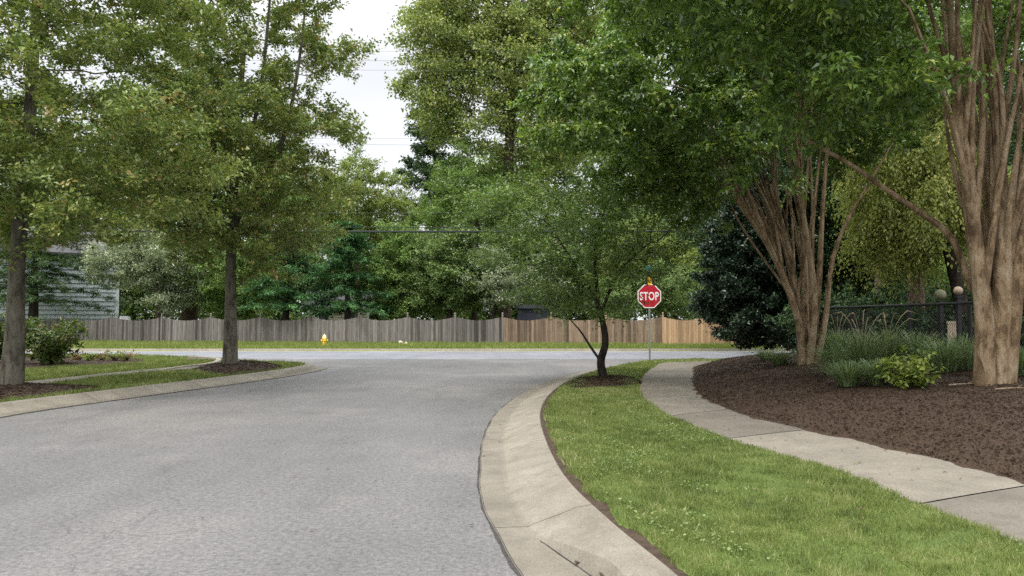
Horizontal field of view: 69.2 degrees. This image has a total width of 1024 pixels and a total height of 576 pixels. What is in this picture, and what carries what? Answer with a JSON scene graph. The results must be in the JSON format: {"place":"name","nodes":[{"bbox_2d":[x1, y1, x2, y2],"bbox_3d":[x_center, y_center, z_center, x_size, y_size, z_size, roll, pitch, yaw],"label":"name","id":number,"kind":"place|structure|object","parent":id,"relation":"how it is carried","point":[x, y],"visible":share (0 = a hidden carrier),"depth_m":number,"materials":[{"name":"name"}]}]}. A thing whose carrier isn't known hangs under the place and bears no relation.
{"place":"outdoors","nodes":[
{"label":"outdoors","id":0,"kind":"place"},
{"bbox_2d":[0,225,123,336],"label":"grey house","id":1,"kind":"structure","parent":0,"point":[54,312],"depth_m":56.78,"materials":[{"name":"grey siding"},{"name":"shingle"}]},
{"bbox_2d":[25,365,203,383],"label":"sidewalk","id":2,"kind":"structure","parent":0,"point":[70,378],"depth_m":18.98,"materials":[{"name":"beige concrete"}]},
{"bbox_2d":[0,353,304,401],"bbox_3d":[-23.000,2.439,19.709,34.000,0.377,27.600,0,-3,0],"label":"lawn","id":3,"kind":"structure","parent":0,"point":[135,383],"depth_m":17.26,"materials":[{"name":"green plant"}]},
{"bbox_2d":[0,356,143,368],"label":"mulch bed","id":4,"kind":"object","parent":3,"relation":"on","point":[95,361],"visible":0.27,"depth_m":23.85,"materials":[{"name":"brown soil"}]},
{"bbox_2d":[0,311,5,359],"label":"round bush","id":5,"kind":"object","parent":4,"relation":"on","point":[2,333],"visible":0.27,"depth_m":23.60,"materials":[{"name":"green plant"}]},
{"bbox_2d":[1,314,89,364],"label":"round bush","id":6,"kind":"object","parent":4,"relation":"on","point":[47,346],"visible":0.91,"depth_m":22.92,"materials":[{"name":"green plant"}]},
{"bbox_2d":[68,350,86,359],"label":"flower tuft","id":7,"kind":"object","parent":4,"relation":"on","point":[78,357],"visible":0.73,"depth_m":25.22,"materials":[{"name":"green plant"}]},
{"bbox_2d":[81,352,99,360],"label":"flower tuft","id":8,"kind":"object","parent":4,"relation":"on","point":[88,356],"visible":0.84,"depth_m":24.80,"materials":[{"name":"green plant"}]},
{"bbox_2d":[94,349,110,359],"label":"flower tuft","id":9,"kind":"object","parent":4,"relation":"on","point":[100,356],"visible":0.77,"depth_m":25.20,"materials":[{"name":"green plant"}]},
{"bbox_2d":[103,350,129,360],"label":"flower tuft","id":10,"kind":"object","parent":4,"relation":"on","point":[113,357],"visible":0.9,"depth_m":24.89,"materials":[{"name":"green plant"}]},
{"bbox_2d":[117,349,139,360],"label":"flower tuft","id":11,"kind":"object","parent":4,"relation":"on","point":[127,357],"visible":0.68,"depth_m":25.28,"materials":[{"name":"brown plant"}]},
{"bbox_2d":[157,356,220,369],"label":"ramp curb","id":12,"kind":"structure","parent":3,"relation":"on","point":[217,360],"depth_m":23.96,"materials":[{"name":"beige concrete"}]},
{"bbox_2d":[194,360,280,374],"bbox_3d":[-7.982,2.354,21.502,3.100,0.387,5.300,0,-3,0],"label":"mulch bed","id":13,"kind":"object","parent":3,"relation":"on","point":[237,367],"visible":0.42,"depth_m":20.58,"materials":[{"name":"brown wood"}]},
{"bbox_2d":[82,0,396,363],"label":"street tree","id":14,"kind":"object","parent":13,"relation":"on","point":[276,121],"visible":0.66,"depth_m":21.09,"materials":[{"name":"green plant"}]},
{"bbox_2d":[303,291,372,334],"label":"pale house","id":15,"kind":"structure","parent":0,"point":[337,317],"depth_m":63.58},
{"bbox_2d":[4,230,678,232],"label":"utility cable","id":16,"kind":"object","parent":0,"point":[418,231],"visible":0.19,"depth_m":44.15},
{"bbox_2d":[324,138,402,138],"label":"utility cable","id":17,"kind":"object","parent":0,"point":[371,138],"visible":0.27,"depth_m":43.44,"materials":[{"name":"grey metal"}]},
{"bbox_2d":[29,226,700,227],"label":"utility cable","id":18,"kind":"object","parent":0,"point":[429,227],"visible":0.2,"depth_m":44.60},
{"bbox_2d":[206,142,567,146],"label":"utility cable","id":19,"kind":"object","parent":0,"point":[448,145],"visible":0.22,"depth_m":43.83,"materials":[{"name":"grey metal"}]},
{"bbox_2d":[0,331,784,350],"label":"verge lawn","id":20,"kind":"structure","parent":0,"point":[412,350],"depth_m":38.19,"materials":[{"name":"green plant"}]},
{"bbox_2d":[0,185,127,319],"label":"conifer tree","id":21,"kind":"object","parent":20,"relation":"on","point":[34,281],"visible":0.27,"depth_m":51.32,"materials":[{"name":"green plant"}]},
{"bbox_2d":[119,316,130,320],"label":"covered trailer","id":22,"kind":"object","parent":20,"relation":"on","point":[126,318],"visible":0.02,"depth_m":51.87,"materials":[{"name":"white metal"}]},
{"bbox_2d":[78,217,211,336],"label":"silvery tree","id":23,"kind":"object","parent":20,"relation":"on","point":[130,262],"visible":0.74,"depth_m":50.14,"materials":[{"name":"green plant"}]},
{"bbox_2d":[73,41,316,320],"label":"thick tree","id":24,"kind":"object","parent":20,"relation":"on","point":[188,314],"visible":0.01,"depth_m":53.63,"materials":[{"name":"green plant"}]},
{"bbox_2d":[172,226,278,321],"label":"broad tree","id":25,"kind":"object","parent":20,"relation":"on","point":[211,298],"visible":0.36,"depth_m":51.08,"materials":[{"name":"green plant"}]},
{"bbox_2d":[224,229,337,320],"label":"conifer tree","id":26,"kind":"object","parent":20,"relation":"on","point":[284,290],"visible":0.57,"depth_m":48.66,"materials":[{"name":"green plant"}]},
{"bbox_2d":[320,334,327,344],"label":"fire hydrant","id":27,"kind":"object","parent":20,"relation":"on","point":[324,338],"visible":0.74,"depth_m":42.66,"materials":[{"name":"yellow metal"}]},
{"bbox_2d":[299,217,396,319],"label":"conifer tree","id":28,"kind":"object","parent":20,"relation":"on","point":[352,243],"visible":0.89,"depth_m":49.47,"materials":[{"name":"green plant"}]},
{"bbox_2d":[279,140,428,317],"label":"airy tree","id":29,"kind":"object","parent":20,"relation":"on","point":[380,207],"visible":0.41,"depth_m":57.30,"materials":[{"name":"green plant"}]},
{"bbox_2d":[0,312,735,343],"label":"plank fence","id":30,"kind":"object","parent":20,"relation":"on","point":[663,329],"visible":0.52,"depth_m":47.00,"materials":[{"name":"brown wood"}]},
{"bbox_2d":[354,206,433,318],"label":"broad tree","id":31,"kind":"object","parent":20,"relation":"on","point":[398,254],"visible":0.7,"depth_m":50.99,"materials":[{"name":"green plant"}]},
{"bbox_2d":[395,102,463,338],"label":"dark tree","id":32,"kind":"object","parent":20,"relation":"on","point":[422,149],"visible":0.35,"depth_m":61.52,"materials":[{"name":"green plant"}]},
{"bbox_2d":[393,217,506,319],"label":"broad tree","id":33,"kind":"object","parent":20,"relation":"on","point":[444,290],"visible":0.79,"depth_m":49.88,"materials":[{"name":"green plant"}]},
{"bbox_2d":[415,135,558,319],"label":"feathery tree","id":34,"kind":"object","parent":20,"relation":"on","point":[438,206],"visible":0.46,"depth_m":53.43,"materials":[{"name":"green plant"}]},
{"bbox_2d":[454,238,584,318],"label":"silvery tree","id":35,"kind":"object","parent":20,"relation":"on","point":[502,277],"visible":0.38,"depth_m":49.31,"materials":[{"name":"green plant"}]},
{"bbox_2d":[379,0,671,318],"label":"tall tree","id":36,"kind":"object","parent":20,"relation":"on","point":[515,34],"visible":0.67,"depth_m":53.92,"materials":[{"name":"green plant"}]},
{"bbox_2d":[514,305,551,338],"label":"garden shed","id":37,"kind":"structure","parent":20,"relation":"on","point":[525,314],"depth_m":48.67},
{"bbox_2d":[527,314,539,338],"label":"door","id":38,"kind":"structure","parent":37,"relation":"in","point":[530,317],"depth_m":48.63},
{"bbox_2d":[575,254,705,327],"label":"broad tree","id":39,"kind":"object","parent":20,"relation":"on","point":[671,301],"visible":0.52,"depth_m":49.30,"materials":[{"name":"green plant"}]},
{"bbox_2d":[583,210,711,317],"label":"broad tree","id":40,"kind":"object","parent":20,"relation":"on","point":[688,255],"visible":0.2,"depth_m":51.57,"materials":[{"name":"green plant"}]},
{"bbox_2d":[25,351,795,358],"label":"cross street","id":41,"kind":"structure","parent":0,"point":[468,354],"depth_m":34.28,"materials":[{"name":"grey asphalt"}]},
{"bbox_2d":[25,349,791,350],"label":"curb","id":42,"kind":"structure","parent":41,"relation":"on","point":[431,349],"depth_m":38.22,"materials":[{"name":"beige concrete"}]},
{"bbox_2d":[176,69,669,70],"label":"utility cable","id":43,"kind":"object","parent":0,"point":[510,70],"visible":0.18,"depth_m":43.63,"materials":[{"name":"grey metal"}]},
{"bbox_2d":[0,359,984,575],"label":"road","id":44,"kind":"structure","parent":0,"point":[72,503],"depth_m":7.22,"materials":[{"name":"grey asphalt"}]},
{"bbox_2d":[0,362,325,417],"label":"curb","id":45,"kind":"structure","parent":44,"relation":"on","point":[16,407],"depth_m":15.25,"materials":[{"name":"beige concrete"}]},
{"bbox_2d":[1,366,326,417],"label":"gutter seam","id":46,"kind":"object","parent":44,"relation":"on","point":[149,395],"visible":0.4,"depth_m":14.88,"materials":[{"name":"grey concrete"}]},
{"bbox_2d":[477,370,588,575],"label":"gutter seam","id":47,"kind":"object","parent":44,"relation":"on","point":[509,560],"visible":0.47,"depth_m":5.33,"materials":[{"name":"grey concrete"}]},
{"bbox_2d":[479,358,723,575],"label":"curb","id":48,"kind":"structure","parent":44,"relation":"on","point":[525,483],"depth_m":5.65,"materials":[{"name":"beige concrete"}]},
{"bbox_2d":[541,541,591,575],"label":"gutter dirt","id":49,"kind":"structure","parent":48,"relation":"on","point":[566,558],"depth_m":4.67,"materials":[{"name":"brown soil"}]},
{"bbox_2d":[0,0,1023,322],"label":"sky","id":50,"kind":"structure","parent":0,"point":[385,119],"materials":[{"name":"white"}]},
{"bbox_2d":[524,366,925,575],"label":"soil strip","id":51,"kind":"object","parent":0,"point":[639,539],"visible":0.04,"depth_m":5.52,"materials":[{"name":"brown soil"}]},
{"bbox_2d":[542,358,1023,575],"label":"lawn","id":52,"kind":"structure","parent":0,"point":[855,549],"depth_m":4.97,"materials":[{"name":"green plant"}]},
{"bbox_2d":[42,359,961,529],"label":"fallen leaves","id":53,"kind":"object","parent":52,"relation":"on","point":[628,437],"visible":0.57,"depth_m":8.40,"materials":[{"name":"brown plant"}]},
{"bbox_2d":[564,374,642,388],"bbox_3d":[2.040,2.209,16.785,2.400,0.242,4.400,0,-3,0],"label":"mulch bed","id":54,"kind":"object","parent":52,"relation":"on","point":[604,383],"visible":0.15,"depth_m":15.93,"materials":[{"name":"brown wood"}]},
{"bbox_2d":[443,159,718,377],"bbox_3d":[1.612,-0.392,17.946,6.652,5.325,6.112,0,-3,0],"label":"corner tree","id":55,"kind":"object","parent":54,"relation":"on","point":[556,255],"visible":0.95,"depth_m":17.40,"materials":[{"name":"green plant"}]},
{"bbox_2d":[638,265,660,359],"bbox_3d":[4.838,0.884,26.130,0.793,3.388,0.275,1,-3,-22],"label":"stop sign","id":56,"kind":"object","parent":52,"relation":"on","point":[653,292],"visible":0.88,"depth_m":26.15,"materials":[{"name":"metal"}]},
{"bbox_2d":[551,371,1022,562],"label":"clover","id":57,"kind":"object","parent":52,"relation":"on","point":[684,509],"visible":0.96,"depth_m":6.79,"materials":[{"name":"green plant"}]},
{"bbox_2d":[756,157,927,305],"bbox_3d":[11.946,-1.316,27.117,6.465,7.316,5.272,0,-3,0],"label":"evergreen tree","id":58,"kind":"object","parent":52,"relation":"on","point":[827,258],"visible":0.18,"depth_m":26.30,"materials":[{"name":"green plant"}]},
{"bbox_2d":[640,361,1023,543],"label":"sidewalk","id":59,"kind":"structure","parent":0,"point":[932,480],"depth_m":7.29,"materials":[{"name":"concrete"}]},
{"bbox_2d":[683,351,1023,492],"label":"mulch bank","id":60,"kind":"structure","parent":0,"point":[807,419],"depth_m":9.14,"materials":[{"name":"brown wood"}]},
{"bbox_2d":[504,0,969,364],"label":"crape myrtle","id":61,"kind":"object","parent":60,"relation":"on","point":[651,150],"visible":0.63,"depth_m":15.38,"materials":[{"name":"green plant"}]},
{"bbox_2d":[644,65,875,344],"bbox_3d":[12.161,-5.726,36.194,11.779,16.960,9.781,0,-3,0],"label":"yard tree","id":62,"kind":"object","parent":60,"relation":"on","point":[784,165],"visible":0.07,"depth_m":35.39,"materials":[{"name":"green plant"}]},
{"bbox_2d":[744,349,784,359],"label":"grass clump","id":63,"kind":"object","parent":60,"relation":"on","point":[762,357],"visible":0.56,"depth_m":18.85,"materials":[{"name":"green plant"}]},
{"bbox_2d":[685,161,843,352],"bbox_3d":[9.205,-1.246,27.466,5.623,7.476,4.696,0,-3,0],"label":"evergreen shrub","id":64,"kind":"object","parent":60,"relation":"on","point":[742,299],"visible":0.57,"depth_m":26.65,"materials":[{"name":"green plant"}]},
{"bbox_2d":[512,0,1023,385],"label":"crape myrtle","id":65,"kind":"object","parent":60,"relation":"on","point":[993,274],"visible":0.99,"depth_m":10.04,"materials":[{"name":"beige plant"}]},
{"bbox_2d":[753,350,806,365],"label":"grass clump","id":66,"kind":"object","parent":60,"relation":"on","point":[777,361],"visible":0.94,"depth_m":15.98,"materials":[{"name":"green plant"}]},
{"bbox_2d":[765,287,875,352],"bbox_3d":[9.042,0.966,21.428,2.529,2.282,2.651,2,-3,-30],"label":"yard bush","id":67,"kind":"object","parent":60,"relation":"on","point":[784,320],"visible":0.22,"depth_m":21.13,"materials":[{"name":"green plant"}]},
{"bbox_2d":[760,340,890,374],"bbox_3d":[5.540,1.186,12.532,2.541,0.601,2.784,1,-3,-21],"label":"grass clump","id":68,"kind":"object","parent":60,"relation":"on","point":[835,354],"visible":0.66,"depth_m":12.62,"materials":[{"name":"green plant"}]},
{"bbox_2d":[823,333,835,356],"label":"grass clump","id":69,"kind":"object","parent":60,"relation":"on","point":[825,345],"visible":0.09,"depth_m":17.54,"materials":[{"name":"green plant"}]},
{"bbox_2d":[818,313,858,356],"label":"grass clump","id":70,"kind":"object","parent":60,"relation":"on","point":[834,337],"visible":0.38,"depth_m":17.30,"materials":[{"name":"green plant"}]},
{"bbox_2d":[797,359,895,386],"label":"grass clump","id":71,"kind":"object","parent":60,"relation":"on","point":[848,376],"visible":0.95,"depth_m":10.86,"materials":[{"name":"green plant"}]},
{"bbox_2d":[746,52,950,296],"bbox_3d":[11.285,-4.225,25.258,7.060,12.957,6.112,0,-3,0],"label":"yard tree","id":72,"kind":"object","parent":60,"relation":"on","point":[922,127],"visible":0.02,"depth_m":24.94,"materials":[{"name":"green plant"}]},
{"bbox_2d":[692,351,1023,478],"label":"mulch chips","id":73,"kind":"object","parent":60,"relation":"on","point":[818,381],"visible":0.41,"depth_m":10.00,"materials":[{"name":"brown wood"}]},
{"bbox_2d":[805,310,917,372],"bbox_3d":[6.188,0.923,12.965,2.998,1.110,2.694,-2,-3,32],"label":"grass clump","id":74,"kind":"object","parent":60,"relation":"on","point":[866,345],"visible":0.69,"depth_m":12.79,"materials":[{"name":"green plant"}]},
{"bbox_2d":[823,278,907,341],"bbox_3d":[11.003,0.883,23.531,3.150,2.510,2.962,-2,-3,33],"label":"yard bush","id":75,"kind":"object","parent":60,"relation":"on","point":[882,301],"visible":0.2,"depth_m":23.39,"materials":[{"name":"green plant"}]},
{"bbox_2d":[799,357,947,385],"bbox_3d":[5.288,1.221,10.864,2.029,0.402,1.934,1,-3,-13],"label":"grass clump","id":76,"kind":"object","parent":60,"relation":"on","point":[872,379],"visible":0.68,"depth_m":10.76,"materials":[{"name":"green plant"}]},
{"bbox_2d":[855,311,926,363],"bbox_3d":[7.249,0.949,14.096,2.394,1.048,3.006,1,-3,-22],"label":"grass clump","id":77,"kind":"object","parent":60,"relation":"on","point":[891,345],"visible":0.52,"depth_m":13.94,"materials":[{"name":"green plant"}]},
{"bbox_2d":[858,300,944,345],"bbox_3d":[10.338,1.208,20.181,2.092,1.745,1.828,1,-3,-26],"label":"yard bush","id":78,"kind":"object","parent":60,"relation":"on","point":[896,320],"visible":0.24,"depth_m":19.81,"materials":[{"name":"green plant"}]},
{"bbox_2d":[872,345,945,388],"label":"leafy shrub","id":79,"kind":"object","parent":60,"relation":"on","point":[913,373],"visible":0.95,"depth_m":10.33,"materials":[{"name":"green plant"}]},
{"bbox_2d":[796,301,1023,356],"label":"black fence","id":80,"kind":"object","parent":60,"relation":"on","point":[968,315],"visible":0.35,"depth_m":17.49,"materials":[{"name":"metal"}]},
{"bbox_2d":[871,277,951,309],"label":"yard bush","id":81,"kind":"object","parent":60,"relation":"on","point":[926,295],"visible":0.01,"depth_m":28.75,"materials":[{"name":"green plant"}]},
{"bbox_2d":[801,0,1023,311],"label":"yard tree","id":82,"kind":"object","parent":60,"relation":"on","point":[964,34],"visible":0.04,"depth_m":20.81,"materials":[{"name":"green plant"}]},
{"bbox_2d":[818,101,1011,337],"bbox_3d":[10.930,-1.537,20.261,5.202,7.134,5.207,0,-3,0],"label":"weeping tree","id":83,"kind":"object","parent":60,"relation":"on","point":[900,231],"visible":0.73,"depth_m":19.63,"materials":[{"name":"green plant"}]},
{"bbox_2d":[825,162,1011,305],"bbox_3d":[21.932,-2.230,37.906,14.674,10.130,8.688,0,-3,0],"label":"yard tree","id":84,"kind":"object","parent":60,"relation":"on","point":[945,275],"visible":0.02,"depth_m":36.63,"materials":[{"name":"green plant"}]},
{"bbox_2d":[887,329,957,365],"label":"grass clump","id":85,"kind":"object","parent":60,"relation":"on","point":[919,337],"visible":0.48,"depth_m":13.78,"materials":[{"name":"green plant"}]},
{"bbox_2d":[894,337,973,373],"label":"grass clump","id":86,"kind":"object","parent":60,"relation":"on","point":[950,361],"visible":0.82,"depth_m":11.98,"materials":[{"name":"green plant"}]},
{"bbox_2d":[934,289,945,349],"bbox_3d":[10.964,0.913,18.978,0.277,1.765,0.277,0,-3,0],"label":"ball ornament","id":87,"kind":"object","parent":60,"relation":"on","point":[939,294],"visible":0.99,"depth_m":18.94,"materials":[{"name":"black metal"}]},
{"bbox_2d":[912,299,973,347],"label":"yard bush","id":88,"kind":"object","parent":60,"relation":"on","point":[935,315],"visible":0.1,"depth_m":20.10,"materials":[{"name":"green plant"}]},
{"bbox_2d":[922,333,973,369],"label":"grass clump","id":89,"kind":"object","parent":60,"relation":"on","point":[967,363],"visible":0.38,"depth_m":12.64,"materials":[{"name":"green plant"}]},
{"bbox_2d":[925,281,973,321],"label":"yard bush","id":90,"kind":"object","parent":60,"relation":"on","point":[950,299],"visible":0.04,"depth_m":21.91,"materials":[{"name":"green plant"}]},
{"bbox_2d":[946,321,955,345],"bbox_3d":[11.208,1.340,18.472,0.520,1.025,0.492,1,-3,-29],"label":"stone post","id":91,"kind":"object","parent":60,"relation":"on","point":[949,326],"visible":0.14,"depth_m":18.63,"materials":[{"name":"beige stone"}]},
{"bbox_2d":[953,287,962,345],"bbox_3d":[10.823,0.856,17.980,0.208,1.788,0.208,0,-3,0],"label":"ball ornament","id":92,"kind":"object","parent":60,"relation":"on","point":[957,290],"visible":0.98,"depth_m":17.95,"materials":[{"name":"black metal"}]},
{"bbox_2d":[949,380,974,385],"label":"fallen twig","id":93,"kind":"object","parent":60,"relation":"on","point":[961,383],"visible":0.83,"depth_m":10.09,"materials":[{"name":"brown wood"}]},
{"bbox_2d":[918,0,1023,181],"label":"yard tree","id":94,"kind":"object","parent":60,"relation":"on","point":[1014,131],"visible":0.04,"depth_m":25.49,"materials":[{"name":"green plant"}]},
{"bbox_2d":[961,346,1023,375],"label":"grass clump","id":95,"kind":"object","parent":60,"relation":"on","point":[1021,364],"visible":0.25,"depth_m":10.72,"materials":[{"name":"green plant"}]},
{"bbox_2d":[969,297,1023,349],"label":"yard bush","id":96,"kind":"object","parent":60,"relation":"on","point":[1022,336],"visible":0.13,"depth_m":19.72,"materials":[{"name":"green plant"}]},
{"bbox_2d":[995,385,1023,389],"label":"fallen twig","id":97,"kind":"object","parent":60,"relation":"on","point":[1008,388],"visible":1,"depth_m":9.46,"materials":[{"name":"brown wood"}]},
{"label":"ground","id":98,"kind":"structure","parent":0,"visible":0},
{"bbox_2d":[0,382,99,400],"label":"mulch bed","id":99,"kind":"object","parent":98,"relation":"on","point":[48,385],"visible":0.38,"depth_m":14.24,"materials":[{"name":"brown wood"}]},
{"bbox_2d":[0,0,257,384],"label":"street tree","id":100,"kind":"object","parent":99,"relation":"on","point":[21,153],"visible":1,"depth_m":14.87,"materials":[{"name":"green plant"}]},
{"bbox_2d":[0,85,1015,334],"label":"woodland","id":101,"kind":"object","parent":98,"relation":"on","point":[132,311],"visible":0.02,"depth_m":72.00,"materials":[{"name":"green plant"}]}
]}

